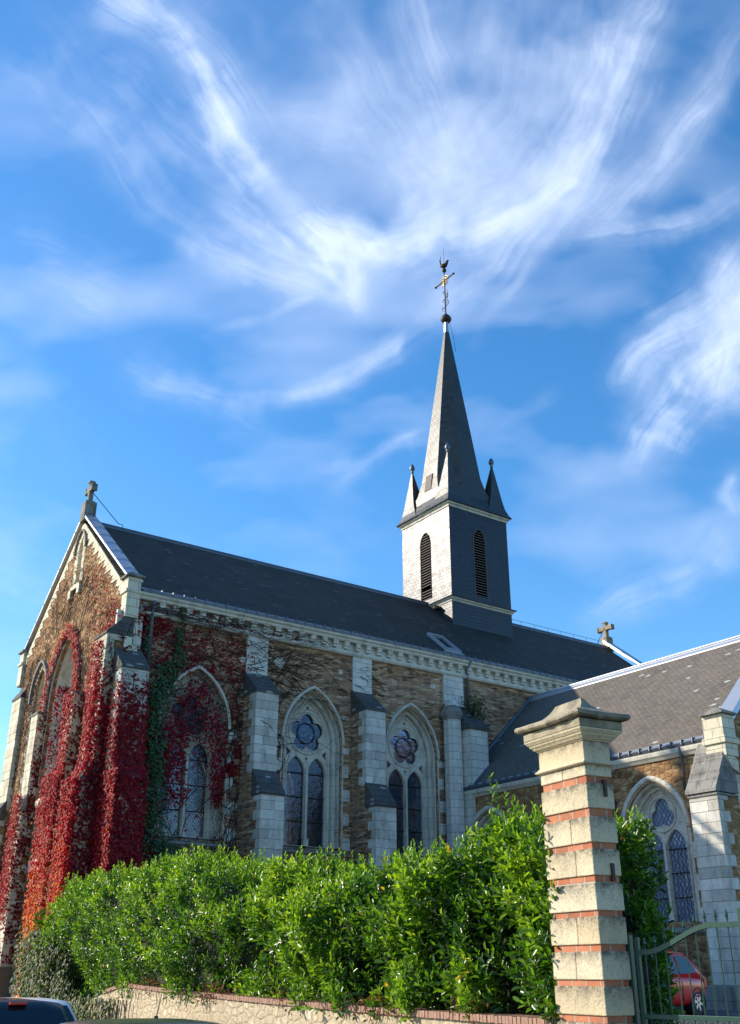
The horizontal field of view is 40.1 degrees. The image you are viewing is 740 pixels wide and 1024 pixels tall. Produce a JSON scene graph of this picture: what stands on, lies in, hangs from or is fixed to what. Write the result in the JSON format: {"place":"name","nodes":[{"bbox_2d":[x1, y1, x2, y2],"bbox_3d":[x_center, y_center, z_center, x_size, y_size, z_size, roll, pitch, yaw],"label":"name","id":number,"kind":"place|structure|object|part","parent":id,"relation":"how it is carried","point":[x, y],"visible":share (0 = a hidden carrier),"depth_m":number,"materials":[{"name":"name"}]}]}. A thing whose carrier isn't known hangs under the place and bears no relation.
{"place":"outdoors","nodes":[
{"label":"outdoors","id":0,"kind":"place"},
{"bbox_2d":[0,0,739,785],"label":"sky","id":1,"kind":"structure","parent":0,"point":[156,350],"materials":[{"name":"blue"}]},
{"bbox_2d":[137,4,739,391],"bbox_3d":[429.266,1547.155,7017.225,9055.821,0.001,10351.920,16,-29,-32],"label":"cloud","id":2,"kind":"structure","parent":0,"point":[351,250],"depth_m":2236.78,"materials":[{"name":"white"}]},
{"bbox_2d":[674,1007,739,1023],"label":"churchyard","id":3,"kind":"structure","parent":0,"point":[721,1013],"depth_m":25.94,"materials":[{"name":"concrete"}]},
{"bbox_2d":[84,983,558,1023],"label":"garden wall","id":4,"kind":"structure","parent":3,"relation":"on","point":[232,1008],"depth_m":15.87,"materials":[{"name":"stone"}]},
{"bbox_2d":[9,925,130,1020],"bbox_3d":[-7.898,12.238,26.120,0.948,3.341,11.636,12,-27,-25],"label":"shrub","id":5,"kind":"object","parent":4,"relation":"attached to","point":[29,978],"visible":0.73,"depth_m":27.57,"materials":[{"name":"green plant"}]},
{"bbox_2d":[92,976,487,1023],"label":"weeds","id":6,"kind":"object","parent":4,"relation":"on","point":[349,1000],"visible":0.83,"depth_m":14.90,"materials":[{"name":"green plant"}]},
{"bbox_2d":[22,772,677,1023],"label":"laurel hedge","id":7,"kind":"object","parent":3,"relation":"on","point":[332,931],"visible":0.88,"depth_m":13.77,"materials":[{"name":"green plant"}]},
{"bbox_2d":[0,249,739,1010],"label":"church","id":8,"kind":"structure","parent":3,"relation":"on","point":[422,757],"depth_m":41.05,"materials":[{"name":"stone"}]},
{"bbox_2d":[17,659,48,801],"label":"window","id":9,"kind":"structure","parent":8,"relation":"in","point":[42,661],"depth_m":43.93,"materials":[{"name":"white stone"}]},
{"bbox_2d":[36,627,80,799],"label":"window","id":10,"kind":"structure","parent":8,"relation":"in","point":[64,678],"depth_m":42.13,"materials":[{"name":"stone"}]},
{"bbox_2d":[67,529,87,600],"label":"window","id":11,"kind":"structure","parent":8,"relation":"in","point":[77,586],"depth_m":43.21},
{"bbox_2d":[91,603,243,892],"bbox_3d":[-6.966,9.655,35.635,6.736,13.988,0.720,16,-29,-32],"label":"ivy","id":12,"kind":"object","parent":8,"relation":"attached to","point":[158,766],"visible":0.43,"depth_m":36.04,"materials":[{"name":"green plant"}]},
{"bbox_2d":[143,665,236,848],"bbox_3d":[-6.608,8.840,37.121,3.533,6.517,0.740,16,-29,-32],"label":"window","id":13,"kind":"structure","parent":8,"relation":"in","point":[203,824],"depth_m":37.12,"materials":[{"name":"stone"}]},
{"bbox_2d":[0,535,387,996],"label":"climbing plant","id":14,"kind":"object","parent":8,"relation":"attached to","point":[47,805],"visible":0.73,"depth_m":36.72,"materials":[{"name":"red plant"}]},
{"bbox_2d":[276,686,349,857],"bbox_3d":[-2.410,10.070,39.823,3.600,6.517,0.740,16,-29,-32],"label":"window","id":15,"kind":"structure","parent":8,"relation":"in","point":[311,818],"depth_m":39.95,"materials":[{"name":"stone"}]},
{"bbox_2d":[385,703,445,856],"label":"window","id":16,"kind":"structure","parent":8,"relation":"in","point":[410,756],"depth_m":42.75,"materials":[{"name":"stone"}]},
{"bbox_2d":[455,695,493,722],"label":"wild plant","id":17,"kind":"object","parent":8,"relation":"on","point":[474,705],"visible":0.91,"depth_m":44.70,"materials":[{"name":"green plant"}]},
{"bbox_2d":[466,806,503,852],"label":"window","id":18,"kind":"structure","parent":8,"relation":"in","point":[485,809],"depth_m":41.73,"materials":[{"name":"stone"}]},
{"bbox_2d":[621,776,705,934],"bbox_3d":[9.989,11.512,34.254,0.730,5.117,3.417,16,-29,-32],"label":"window","id":19,"kind":"structure","parent":8,"relation":"in","point":[670,815],"depth_m":34.26,"materials":[{"name":"stone"}]},
{"bbox_2d":[614,806,685,1023],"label":"laurel shrub","id":20,"kind":"object","parent":3,"relation":"on","point":[653,905],"visible":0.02,"depth_m":11.24,"materials":[{"name":"green plant"}]},
{"bbox_2d":[667,951,706,1015],"bbox_3d":[6.950,11.952,25.924,3.755,1.771,2.050,21,-32,-39],"label":"parked car","id":21,"kind":"object","parent":3,"relation":"on","point":[695,984],"visible":0.21,"depth_m":25.91,"materials":[{"name":"red paint"}]},
{"bbox_3d":[7.344,11.391,25.511,1.195,0.420,0.154,21,-32,-39],"label":"side window","id":22,"kind":"part","parent":21,"relation":"part of","materials":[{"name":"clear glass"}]},
{"bbox_3d":[8.145,11.704,26.197,0.825,0.420,0.154,21,-32,-39],"label":"side window","id":23,"kind":"part","parent":21,"relation":"part of","materials":[{"name":"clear glass"}]},
{"label":"street","id":24,"kind":"structure","parent":0,"visible":0},
{"bbox_2d":[0,998,68,1023],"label":"parked car","id":25,"kind":"object","parent":24,"relation":"on","point":[19,1011],"visible":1,"depth_m":13.68,"materials":[{"name":"blue paint"}]},
{"bbox_3d":[-4.645,6.782,13.447,1.360,0.283,0.242,15,-28,-30],"label":"rear window","id":26,"kind":"part","parent":25,"relation":"part of","materials":[{"name":"black glass"}]},
{"bbox_2d":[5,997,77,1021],"bbox_3d":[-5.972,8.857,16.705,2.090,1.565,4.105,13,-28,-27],"label":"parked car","id":27,"kind":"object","parent":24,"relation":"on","point":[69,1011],"visible":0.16,"depth_m":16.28,"materials":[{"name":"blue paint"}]},
{"bbox_3d":[-5.245,7.877,15.772,1.376,0.345,0.422,13,-28,-27],"label":"rear window","id":28,"kind":"part","parent":27,"relation":"part of","materials":[{"name":"glass"}]},
{"bbox_2d":[60,994,219,1023],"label":"parked car","id":29,"kind":"object","parent":24,"relation":"on","point":[155,1020],"visible":1,"depth_m":8.60,"materials":[{"name":"grey paint"}]},
{"label":"ground","id":30,"kind":"structure","parent":0,"visible":0},
{"bbox_2d":[514,698,634,1023],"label":"gate pillar","id":31,"kind":"structure","parent":30,"relation":"on","point":[568,742],"depth_m":9.81,"materials":[{"name":"stone"}]},
{"bbox_2d":[626,907,739,1023],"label":"metal gate","id":32,"kind":"structure","parent":31,"relation":"attached to","point":[645,1016],"depth_m":9.08,"materials":[{"name":"green metal"}]}
]}

